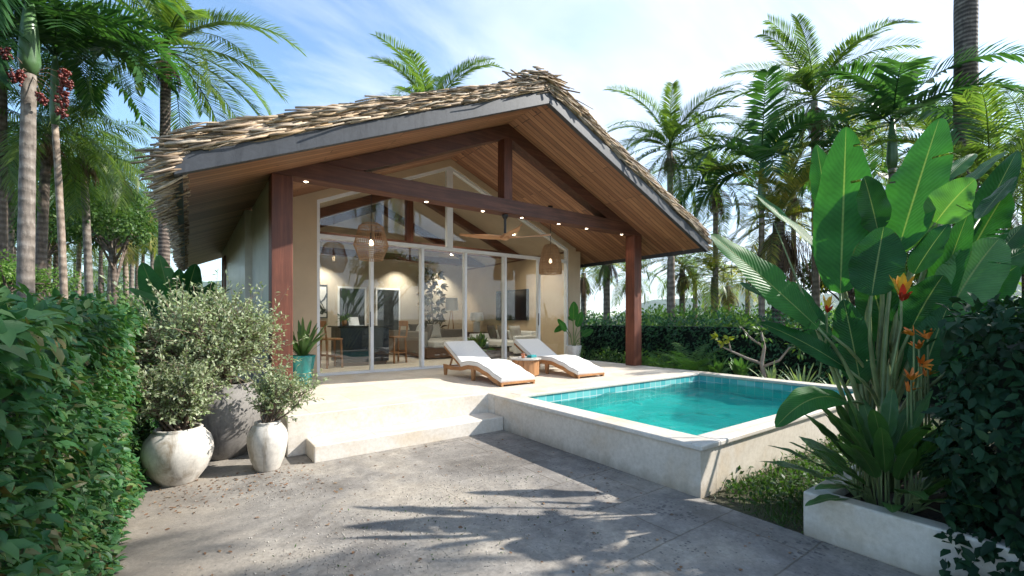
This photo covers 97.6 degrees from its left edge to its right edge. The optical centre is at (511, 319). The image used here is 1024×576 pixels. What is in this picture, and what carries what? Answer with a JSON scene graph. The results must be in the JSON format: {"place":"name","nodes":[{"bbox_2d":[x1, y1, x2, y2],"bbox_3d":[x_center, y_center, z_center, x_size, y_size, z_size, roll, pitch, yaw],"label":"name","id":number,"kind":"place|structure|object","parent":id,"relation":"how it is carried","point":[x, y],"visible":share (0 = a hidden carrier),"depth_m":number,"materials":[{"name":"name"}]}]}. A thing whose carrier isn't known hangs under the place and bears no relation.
{"place":"outdoors","nodes":[
{"label":"outdoors","id":0,"kind":"place"},
{"bbox_2d":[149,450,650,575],"bbox_3d":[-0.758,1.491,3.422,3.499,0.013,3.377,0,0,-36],"label":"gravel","id":1,"kind":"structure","parent":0,"point":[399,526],"depth_m":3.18,"materials":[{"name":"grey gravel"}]},
{"bbox_2d":[272,466,613,575],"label":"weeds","id":2,"kind":"object","parent":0,"point":[446,527],"visible":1,"depth_m":3.18,"materials":[{"name":"green plant"}]},
{"bbox_2d":[92,430,919,575],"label":"pavement","id":3,"kind":"structure","parent":0,"point":[690,530],"depth_m":3.26,"materials":[{"name":"grey concrete"}]},
{"bbox_2d":[116,343,238,486],"bbox_3d":[-3.060,0.857,4.122,0.984,1.273,0.857,0,0,1],"label":"potted shrub","id":4,"kind":"object","parent":3,"relation":"on","point":[176,450],"visible":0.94,"depth_m":3.98,"materials":[{"name":"ceramic"}]},
{"bbox_2d":[99,268,322,460],"bbox_3d":[-3.292,0.472,4.859,2.314,2.044,1.856,0,0,-36],"label":"potted shrub","id":5,"kind":"object","parent":3,"relation":"on","point":[222,332],"visible":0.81,"depth_m":4.64,"materials":[{"name":"plant"}]},
{"bbox_2d":[236,352,328,472],"bbox_3d":[-2.344,0.907,4.583,0.929,1.175,0.768,0,0,-14],"label":"potted shrub","id":6,"kind":"object","parent":3,"relation":"on","point":[267,438],"visible":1,"depth_m":4.43,"materials":[{"name":"ceramic"}]},
{"bbox_2d":[142,438,794,575],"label":"leaf litter","id":7,"kind":"object","parent":3,"relation":"on","point":[657,539],"visible":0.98,"depth_m":3.77,"materials":[{"name":"brown plant"}]},
{"bbox_2d":[8,0,1023,316],"label":"sky","id":8,"kind":"structure","parent":0,"point":[596,45],"materials":[{"name":"blue"}]},
{"bbox_2d":[51,267,1021,319],"bbox_3d":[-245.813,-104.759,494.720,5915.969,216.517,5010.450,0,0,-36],"label":"hills","id":9,"kind":"structure","parent":0,"point":[688,302],"depth_m":1504.86,"materials":[{"name":"green plant"}]},
{"bbox_2d":[133,320,996,533],"bbox_3d":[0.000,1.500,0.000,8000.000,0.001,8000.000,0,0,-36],"label":"ground","id":10,"kind":"structure","parent":0,"point":[721,499],"depth_m":3.69,"materials":[{"name":"green plant"}]},
{"bbox_2d":[0,248,85,297],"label":"broadleaf tree","id":11,"kind":"object","parent":10,"relation":"on","point":[7,277],"visible":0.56,"depth_m":12.32,"materials":[{"name":"green plant"}]},
{"bbox_2d":[8,124,89,274],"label":"palm tree","id":12,"kind":"object","parent":10,"relation":"on","point":[11,236],"visible":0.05,"depth_m":17.96,"materials":[{"name":"grey plant"}]},
{"bbox_2d":[8,187,102,263],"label":"broadleaf tree","id":13,"kind":"object","parent":10,"relation":"on","point":[50,252],"visible":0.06,"depth_m":19.56,"materials":[{"name":"green plant"}]},
{"bbox_2d":[15,187,105,303],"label":"palm tree","id":14,"kind":"object","parent":10,"relation":"on","point":[55,260],"visible":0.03,"depth_m":21.95,"materials":[{"name":"green plant"}]},
{"bbox_2d":[0,6,135,266],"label":"palm tree","id":15,"kind":"object","parent":10,"relation":"on","point":[4,100],"visible":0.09,"depth_m":12.99,"materials":[{"name":"green plant"}]},
{"bbox_2d":[0,81,148,301],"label":"palm tree","id":16,"kind":"object","parent":10,"relation":"on","point":[44,147],"visible":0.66,"depth_m":14.05,"materials":[{"name":"green plant"}]},
{"bbox_2d":[52,247,106,291],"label":"palm tree","id":17,"kind":"object","parent":10,"relation":"on","point":[74,263],"visible":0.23,"depth_m":37.81,"materials":[{"name":"green plant"}]},
{"bbox_2d":[0,282,160,575],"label":"hedge","id":18,"kind":"object","parent":10,"relation":"on","point":[71,430],"visible":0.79,"depth_m":1.69,"materials":[{"name":"green plant"}]},
{"bbox_2d":[8,83,158,303],"bbox_3d":[-15.178,-3.149,16.036,4.788,9.400,4.910,0,0,-36],"label":"palm tree","id":19,"kind":"object","parent":10,"relation":"on","point":[87,257],"visible":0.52,"depth_m":15.91,"materials":[{"name":"green plant"}]},
{"bbox_2d":[0,0,184,297],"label":"palm tree","id":20,"kind":"object","parent":10,"relation":"on","point":[82,29],"visible":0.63,"depth_m":11.37,"materials":[{"name":"green plant"}]},
{"bbox_2d":[53,144,138,299],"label":"palm tree","id":21,"kind":"object","parent":10,"relation":"on","point":[78,263],"visible":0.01,"depth_m":23.96,"materials":[{"name":"beige plant"}]},
{"bbox_2d":[91,180,103,300],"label":"palm tree","id":22,"kind":"object","parent":10,"relation":"on","point":[100,271],"depth_m":30.94,"materials":[{"name":"brown plant"}]},
{"bbox_2d":[37,163,158,291],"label":"tree","id":23,"kind":"object","parent":10,"relation":"on","point":[120,204],"visible":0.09,"depth_m":21.39,"materials":[{"name":"green plant"}]},
{"bbox_2d":[0,0,197,297],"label":"palm tree","id":24,"kind":"object","parent":10,"relation":"on","point":[25,75],"visible":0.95,"depth_m":9.68,"materials":[{"name":"green plant"}]},
{"bbox_2d":[43,124,155,304],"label":"palm tree","id":25,"kind":"object","parent":10,"relation":"on","point":[146,198],"visible":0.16,"depth_m":19.95,"materials":[{"name":"green plant"}]},
{"bbox_2d":[68,247,134,297],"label":"palm tree","id":26,"kind":"object","parent":10,"relation":"on","point":[105,262],"visible":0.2,"depth_m":41.82,"materials":[{"name":"green plant"}]},
{"bbox_2d":[48,195,157,304],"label":"broadleaf tree","id":27,"kind":"object","parent":10,"relation":"on","point":[123,230],"visible":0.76,"depth_m":17.48,"materials":[{"name":"green plant"}]},
{"bbox_2d":[92,200,157,301],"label":"palm tree","id":28,"kind":"object","parent":10,"relation":"on","point":[126,261],"visible":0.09,"depth_m":24.96,"materials":[{"name":"green plant"}]},
{"bbox_2d":[37,275,219,308],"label":"undergrowth","id":29,"kind":"object","parent":10,"relation":"on","point":[123,295],"depth_m":16.05,"materials":[{"name":"green plant"}]},
{"bbox_2d":[102,194,156,302],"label":"palm tree","id":30,"kind":"object","parent":10,"relation":"on","point":[131,276],"visible":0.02,"depth_m":28.93,"materials":[{"name":"green plant"}]},
{"bbox_2d":[96,247,173,306],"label":"palm tree","id":31,"kind":"object","parent":10,"relation":"on","point":[136,277],"visible":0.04,"depth_m":39.88,"materials":[{"name":"green plant"}]},
{"bbox_2d":[141,198,172,269],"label":"palm tree","id":32,"kind":"object","parent":10,"relation":"on","point":[151,258],"visible":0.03,"depth_m":29.89,"materials":[{"name":"green plant"}]},
{"bbox_2d":[20,0,305,267],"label":"palm tree","id":33,"kind":"object","parent":10,"relation":"on","point":[168,16],"visible":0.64,"depth_m":13.78,"materials":[{"name":"green plant"}]},
{"bbox_2d":[129,255,231,329],"bbox_3d":[-5.698,0.159,7.859,1.456,2.714,1.298,0,0,-15],"label":"banana plant","id":34,"kind":"object","parent":10,"relation":"on","point":[158,276],"visible":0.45,"depth_m":7.66,"materials":[{"name":"green plant"}]},
{"bbox_2d":[130,66,712,395],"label":"house","id":35,"kind":"structure","parent":10,"relation":"on","point":[280,203],"depth_m":8.26,"materials":[{"name":"brown wood"}]},
{"bbox_2d":[222,255,225,298],"bbox_3d":[-7.467,-1.050,11.608,0.033,1.100,0.960,0,0,-36],"label":"side window frame","id":36,"kind":"structure","parent":35,"relation":"in","point":[224,258],"depth_m":11.23,"materials":[{"name":"black metal"}]},
{"bbox_2d":[320,285,327,317],"bbox_3d":[-6.075,-0.560,13.886,0.697,1.040,0.050,0,0,-36],"label":"painting","id":37,"kind":"object","parent":35,"relation":"attached to","point":[323,301],"visible":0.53,"depth_m":14.01,"materials":[{"name":"paper"}]},
{"bbox_2d":[338,286,365,325],"bbox_3d":[-5.187,-0.006,14.540,0.900,2.107,0.053,0,0,-36],"label":"window","id":38,"kind":"structure","parent":35,"relation":"in","point":[351,300],"depth_m":14.53,"materials":[{"name":"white glass"}]},
{"bbox_2d":[353,172,388,260],"bbox_3d":[-2.404,-1.810,7.647,0.586,1.592,0.586,0,0,-36],"label":"pendant lamp","id":39,"kind":"object","parent":35,"relation":"hanging from","point":[370,241],"visible":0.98,"depth_m":7.55,"materials":[{"name":"wicker"}]},
{"bbox_2d":[375,288,399,329],"bbox_3d":[-4.220,-0.006,15.242,0.850,2.107,0.053,0,0,-36],"label":"window","id":40,"kind":"structure","parent":35,"relation":"in","point":[387,300],"depth_m":15.23,"materials":[{"name":"white glass"}]},
{"bbox_2d":[317,167,567,375],"bbox_3d":[-1.066,-1.155,10.084,6.266,4.404,0.140,0,0,-36],"label":"window frame","id":41,"kind":"structure","parent":35,"relation":"in","point":[449,171],"depth_m":9.81,"materials":[{"name":"white metal"}]},
{"bbox_2d":[459,214,550,240],"bbox_3d":[-0.172,-1.667,8.163,1.439,0.465,1.058,0,0,32],"label":"ceiling fan","id":42,"kind":"object","parent":35,"relation":"hanging from","point":[505,236],"visible":1,"depth_m":8.11,"materials":[{"name":"wood"}]},
{"bbox_2d":[496,289,528,319],"bbox_3d":[-0.010,-0.450,14.331,0.079,0.960,1.700,0,0,-36],"label":"window","id":43,"kind":"structure","parent":35,"relation":"attached to","point":[517,304],"depth_m":14.10,"materials":[{"name":"glass"}]},
{"bbox_2d":[539,206,561,274],"bbox_3d":[0.887,-1.827,10.348,0.543,1.567,0.544,0,0,-36],"label":"pendant lamp","id":44,"kind":"object","parent":35,"relation":"hanging from","point":[546,261],"visible":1,"depth_m":10.18,"materials":[{"name":"wicker"}]},
{"bbox_2d":[366,32,503,100],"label":"palm tree","id":45,"kind":"object","parent":10,"relation":"on","point":[417,78],"visible":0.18,"depth_m":23.25,"materials":[{"name":"green plant"}]},
{"bbox_2d":[68,275,855,326],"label":"treeline","id":46,"kind":"object","parent":10,"relation":"on","point":[623,313],"depth_m":44.55,"materials":[{"name":"green plant"}]},
{"bbox_2d":[262,352,690,462],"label":"terrace","id":47,"kind":"structure","parent":10,"relation":"on","point":[350,415],"depth_m":5.94,"materials":[{"name":"concrete"}]},
{"bbox_2d":[293,317,329,385],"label":"potted plant","id":48,"kind":"object","parent":47,"relation":"on","point":[302,351],"visible":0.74,"depth_m":7.02,"materials":[{"name":"green plant"}]},
{"bbox_2d":[320,321,342,368],"bbox_3d":[-3.959,0.541,9.752,0.395,1.016,0.417,0,0,44],"label":"bar stool","id":49,"kind":"object","parent":47,"relation":"on","point":[322,323],"visible":0.81,"depth_m":9.72,"materials":[{"name":"brown wood"}]},
{"bbox_2d":[327,325,392,365],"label":"kitchen island","id":50,"kind":"structure","parent":47,"relation":"on","point":[355,343],"depth_m":10.17,"materials":[{"name":"brown wood"}]},
{"bbox_2d":[386,321,407,363],"bbox_3d":[-2.795,0.541,10.891,0.395,1.016,0.417,0,0,44],"label":"bar stool","id":51,"kind":"object","parent":47,"relation":"on","point":[403,323],"visible":0.86,"depth_m":10.87,"materials":[{"name":"brown wood"}]},
{"bbox_2d":[389,329,469,358],"bbox_3d":[-1.971,0.673,13.431,2.600,0.690,2.750,0,0,-36],"label":"sofa","id":52,"kind":"object","parent":47,"relation":"on","point":[434,347],"visible":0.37,"depth_m":12.40,"materials":[{"name":"beige fabric"}]},
{"bbox_2d":[427,324,440,336],"bbox_3d":[-2.479,0.358,14.290,0.460,0.460,0.150,0,-17,-41],"label":"cushion","id":53,"kind":"object","parent":52,"relation":"on","point":[436,331],"visible":0.78,"depth_m":14.26,"materials":[{"name":"fabric"}]},
{"bbox_2d":[416,265,447,328],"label":"tall indoor plant","id":54,"kind":"object","parent":47,"relation":"on","point":[438,292],"visible":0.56,"depth_m":15.63,"materials":[{"name":"green plant"}]},
{"bbox_2d":[445,298,458,328],"bbox_3d":[-2.117,0.149,15.758,0.480,1.802,0.494,0,0,-36],"label":"floor lamp","id":55,"kind":"object","parent":47,"relation":"on","point":[451,304],"visible":0.82,"depth_m":15.60,"materials":[{"name":"white fabric"}]},
{"bbox_2d":[467,332,487,336],"bbox_3d":[-1.301,0.748,15.742,0.440,0.600,1.100,0,0,-36],"label":"console","id":56,"kind":"object","parent":47,"relation":"on","point":[468,333],"visible":0.13,"depth_m":15.45,"materials":[{"name":"brown wood"}]},
{"bbox_2d":[470,313,483,331],"bbox_3d":[-1.224,0.106,15.550,0.480,0.680,0.480,0,0,-36],"label":"table lamp","id":57,"kind":"object","parent":56,"relation":"on","point":[476,318],"visible":0.85,"depth_m":15.43,"materials":[{"name":"beige fabric"}]},
{"bbox_2d":[467,332,494,351],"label":"potted plant","id":58,"kind":"object","parent":47,"relation":"on","point":[480,340],"visible":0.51,"depth_m":11.39,"materials":[{"name":"green plant"}]},
{"bbox_2d":[443,341,534,386],"bbox_3d":[-0.468,0.734,7.925,0.672,0.629,1.963,0,0,-36],"label":"sun lounger","id":59,"kind":"object","parent":47,"relation":"on","point":[473,356],"visible":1,"depth_m":7.66,"materials":[{"name":"white fabric"}]},
{"bbox_2d":[481,345,511,358],"bbox_3d":[-0.608,0.866,11.981,0.920,0.305,0.780,0,0,-36],"label":"coffee table","id":60,"kind":"object","parent":47,"relation":"on","point":[495,353],"visible":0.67,"depth_m":11.70,"materials":[{"name":"brown wood"}]},
{"bbox_2d":[469,330,535,354],"bbox_3d":[-0.286,0.688,13.945,0.930,0.680,2.580,0,0,-36],"label":"sofa","id":61,"kind":"object","parent":47,"relation":"on","point":[514,350],"visible":0.3,"depth_m":13.23,"materials":[{"name":"white fabric"}]},
{"bbox_2d":[487,325,496,338],"bbox_3d":[-0.639,0.398,14.376,0.150,0.460,0.460,-20,10,-29],"label":"cushion","id":62,"kind":"object","parent":61,"relation":"on","point":[491,329],"visible":1,"depth_m":14.25,"materials":[{"name":"grey fabric"}]},
{"bbox_2d":[509,325,521,339],"bbox_3d":[0.106,0.398,13.350,0.460,0.460,0.150,0,17,44],"label":"cushion","id":63,"kind":"object","parent":61,"relation":"on","point":[515,330],"visible":0.79,"depth_m":13.26,"materials":[{"name":"fabric"}]},
{"bbox_2d":[510,357,540,375],"bbox_3d":[0.251,0.883,8.365,0.590,0.330,0.590,0,0,-36],"label":"side table","id":64,"kind":"object","parent":47,"relation":"on","point":[531,365],"visible":0.75,"depth_m":8.14,"materials":[{"name":"brown wood"}]},
{"bbox_2d":[514,339,604,378],"bbox_3d":[0.867,0.734,8.895,0.672,0.629,1.963,0,0,-36],"label":"sun lounger","id":65,"kind":"object","parent":47,"relation":"on","point":[577,367],"visible":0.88,"depth_m":8.57,"materials":[{"name":"white fabric"}]},
{"bbox_2d":[554,302,592,356],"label":"potted plant","id":66,"kind":"object","parent":47,"relation":"on","point":[574,348],"visible":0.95,"depth_m":11.37,"materials":[{"name":"green plant"}]},
{"bbox_2d":[580,263,624,324],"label":"palm tree","id":67,"kind":"object","parent":10,"relation":"on","point":[584,281],"visible":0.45,"depth_m":23.85,"materials":[{"name":"green plant"}]},
{"bbox_2d":[581,346,625,363],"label":"bush","id":68,"kind":"object","parent":10,"relation":"on","point":[604,355],"visible":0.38,"depth_m":12.16,"materials":[{"name":"green plant"}]},
{"bbox_2d":[580,261,650,324],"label":"palm tree","id":69,"kind":"object","parent":10,"relation":"on","point":[605,273],"visible":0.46,"depth_m":19.86,"materials":[{"name":"green plant"}]},
{"bbox_2d":[594,258,664,307],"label":"palm tree","id":70,"kind":"object","parent":10,"relation":"on","point":[623,290],"visible":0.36,"depth_m":26.70,"materials":[{"name":"green plant"}]},
{"bbox_2d":[644,355,667,367],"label":"bush","id":71,"kind":"object","parent":10,"relation":"on","point":[653,361],"visible":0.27,"depth_m":10.57,"materials":[{"name":"green plant"}]},
{"bbox_2d":[641,352,684,367],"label":"fern","id":72,"kind":"object","parent":10,"relation":"on","point":[652,357],"visible":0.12,"depth_m":11.22,"materials":[{"name":"green plant"}]},
{"bbox_2d":[602,79,749,325],"bbox_3d":[5.538,-3.415,15.910,5.672,9.932,5.799,0,0,-36],"label":"palm tree","id":73,"kind":"object","parent":10,"relation":"on","point":[672,128],"visible":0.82,"depth_m":15.55,"materials":[{"name":"green plant"}]},
{"bbox_2d":[622,216,729,313],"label":"palm tree","id":74,"kind":"object","parent":10,"relation":"on","point":[689,273],"visible":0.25,"depth_m":20.84,"materials":[{"name":"green plant"}]},
{"bbox_2d":[493,371,876,498],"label":"swimming pool","id":75,"kind":"structure","parent":10,"relation":"on","point":[701,466],"depth_m":4.61,"materials":[{"name":"concrete"}]},
{"bbox_2d":[551,382,790,435],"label":"water","id":76,"kind":"structure","parent":75,"relation":"in","point":[693,408],"depth_m":6.38,"materials":[{"name":"teal liquid"}]},
{"bbox_2d":[642,230,728,325],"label":"palm tree","id":77,"kind":"object","parent":10,"relation":"on","point":[684,275],"visible":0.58,"depth_m":22.87,"materials":[{"name":"green plant"}]},
{"bbox_2d":[656,255,730,324],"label":"palm tree","id":78,"kind":"object","parent":10,"relation":"on","point":[702,272],"visible":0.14,"depth_m":29.86,"materials":[{"name":"green plant"}]},
{"bbox_2d":[649,342,742,373],"bbox_3d":[4.084,1.038,10.210,2.412,0.938,2.514,0,0,-36],"label":"fern","id":79,"kind":"object","parent":10,"relation":"on","point":[690,363],"visible":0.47,"depth_m":10.14,"materials":[{"name":"green plant"}]},
{"bbox_2d":[654,237,756,318],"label":"palm tree","id":80,"kind":"object","parent":10,"relation":"on","point":[714,284],"visible":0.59,"depth_m":19.71,"materials":[{"name":"green plant"}]},
{"bbox_2d":[708,354,730,373],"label":"garden lily","id":81,"kind":"object","parent":10,"relation":"on","point":[717,367],"visible":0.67,"depth_m":9.27,"materials":[{"name":"green plant"}]},
{"bbox_2d":[686,254,757,323],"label":"palm tree","id":82,"kind":"object","parent":10,"relation":"on","point":[731,296],"visible":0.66,"depth_m":25.68,"materials":[{"name":"green plant"}]},
{"bbox_2d":[650,111,794,309],"bbox_3d":[9.120,-3.529,19.985,6.124,10.158,6.240,0,0,12],"label":"palm tree","id":83,"kind":"object","parent":10,"relation":"on","point":[710,205],"visible":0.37,"depth_m":19.55,"materials":[{"name":"green plant"}]},
{"bbox_2d":[728,357,754,375],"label":"garden lily","id":84,"kind":"object","parent":10,"relation":"on","point":[739,367],"visible":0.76,"depth_m":9.00,"materials":[{"name":"green plant"}]},
{"bbox_2d":[710,252,786,315],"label":"palm tree","id":85,"kind":"object","parent":10,"relation":"on","point":[746,303],"visible":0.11,"depth_m":29.91,"materials":[{"name":"green plant"}]},
{"bbox_2d":[710,311,804,377],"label":"tree","id":86,"kind":"object","parent":10,"relation":"on","point":[762,345],"visible":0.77,"depth_m":8.96,"materials":[{"name":"green plant"}]},
{"bbox_2d":[694,138,826,324],"bbox_3d":[8.176,-1.743,14.048,4.949,6.586,4.878,0,0,-36],"label":"palm tree","id":87,"kind":"object","parent":10,"relation":"on","point":[772,246],"visible":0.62,"depth_m":13.68,"materials":[{"name":"green plant"}]},
{"bbox_2d":[747,360,790,379],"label":"spiky plant","id":88,"kind":"object","parent":10,"relation":"on","point":[770,374],"visible":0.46,"depth_m":8.49,"materials":[{"name":"green plant"}]},
{"bbox_2d":[675,64,868,326],"bbox_3d":[7.816,-2.688,14.173,4.786,8.477,5.444,0,0,-36],"label":"palm tree","id":89,"kind":"object","parent":10,"relation":"on","point":[758,150],"visible":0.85,"depth_m":13.56,"materials":[{"name":"green plant"}]},
{"bbox_2d":[729,137,861,327],"bbox_3d":[14.047,-3.566,21.992,6.377,10.232,5.626,0,0,-36],"label":"palm tree","id":90,"kind":"object","parent":10,"relation":"on","point":[791,217],"visible":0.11,"depth_m":21.94,"materials":[{"name":"green plant"}]},
{"bbox_2d":[776,362,822,382],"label":"spiky plant","id":91,"kind":"object","parent":10,"relation":"on","point":[798,378],"visible":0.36,"depth_m":8.10,"materials":[{"name":"green plant"}]},
{"bbox_2d":[580,308,1019,408],"bbox_3d":[5.136,0.663,11.616,1.606,1.913,19.361,0,0,-36],"label":"hedge","id":92,"kind":"object","parent":10,"relation":"on","point":[691,339],"visible":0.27,"depth_m":11.24,"materials":[{"name":"green plant"}]},
{"bbox_2d":[580,282,1021,327],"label":"undergrowth","id":93,"kind":"object","parent":10,"relation":"on","point":[726,311],"visible":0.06,"depth_m":15.22,"materials":[{"name":"green plant"}]},
{"bbox_2d":[709,422,936,532],"bbox_3d":[3.579,1.430,4.790,4.306,0.224,0.762,0,0,-36],"label":"ground cover","id":94,"kind":"object","parent":10,"relation":"on","point":[777,491],"visible":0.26,"depth_m":3.96,"materials":[{"name":"green plant"}]},
{"bbox_2d":[711,13,935,306],"bbox_3d":[10.364,-4.252,15.502,6.372,11.604,6.388,0,0,-36],"label":"palm tree","id":95,"kind":"object","parent":10,"relation":"on","point":[807,71],"visible":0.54,"depth_m":14.82,"materials":[{"name":"green plant"}]},
{"bbox_2d":[778,85,923,298],"bbox_3d":[15.358,-4.143,20.064,6.770,11.386,5.998,0,0,-36],"label":"palm tree","id":96,"kind":"object","parent":10,"relation":"on","point":[874,136],"visible":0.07,"depth_m":19.23,"materials":[{"name":"green plant"}]},
{"bbox_2d":[792,259,916,305],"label":"broadleaf tree","id":97,"kind":"object","parent":10,"relation":"on","point":[851,294],"visible":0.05,"depth_m":17.18,"materials":[{"name":"green plant"}]},
{"bbox_2d":[777,39,1023,199],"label":"palm tree","id":98,"kind":"object","parent":10,"relation":"on","point":[904,82],"visible":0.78,"depth_m":12.86,"materials":[{"name":"green plant"}]},
{"bbox_2d":[803,454,1023,575],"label":"planter box","id":99,"kind":"object","parent":10,"relation":"on","point":[907,541],"visible":0.47,"depth_m":2.77,"materials":[{"name":"concrete"}]},
{"bbox_2d":[710,118,1023,491],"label":"banana plant","id":100,"kind":"object","parent":99,"relation":"on","point":[869,230],"visible":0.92,"depth_m":3.59,"materials":[{"name":"green plant"}]},
{"bbox_2d":[759,387,996,521],"bbox_3d":[2.572,0.871,3.057,1.443,0.796,1.423,0,0,13],"label":"lily clump","id":101,"kind":"object","parent":99,"relation":"on","point":[875,445],"visible":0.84,"depth_m":3.01,"materials":[{"name":"green plant"}]},
{"bbox_2d":[856,73,1023,187],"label":"palm tree","id":102,"kind":"object","parent":10,"relation":"on","point":[925,124],"visible":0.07,"depth_m":18.52,"materials":[{"name":"green plant"}]},
{"bbox_2d":[866,81,1023,234],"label":"palm tree","id":103,"kind":"object","parent":10,"relation":"on","point":[980,149],"visible":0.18,"depth_m":10.99,"materials":[{"name":"green plant"}]},
{"bbox_2d":[952,0,979,225],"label":"palm tree","id":104,"kind":"object","parent":10,"relation":"on","point":[965,22],"visible":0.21,"depth_m":12.83,"materials":[{"name":"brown plant"}]},
{"bbox_2d":[919,292,1023,575],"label":"hedge","id":105,"kind":"object","parent":10,"relation":"on","point":[997,400],"visible":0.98,"depth_m":2.40,"materials":[{"name":"green plant"}]},
{"bbox_2d":[950,84,1023,296],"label":"palm tree","id":106,"kind":"object","parent":10,"relation":"on","point":[1019,111],"visible":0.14,"depth_m":13.17,"materials":[{"name":"green plant"}]},
{"bbox_2d":[851,139,1010,282],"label":"palm tree","id":107,"kind":"object","parent":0,"point":[884,184],"depth_m":14.83,"materials":[{"name":"green plant"}]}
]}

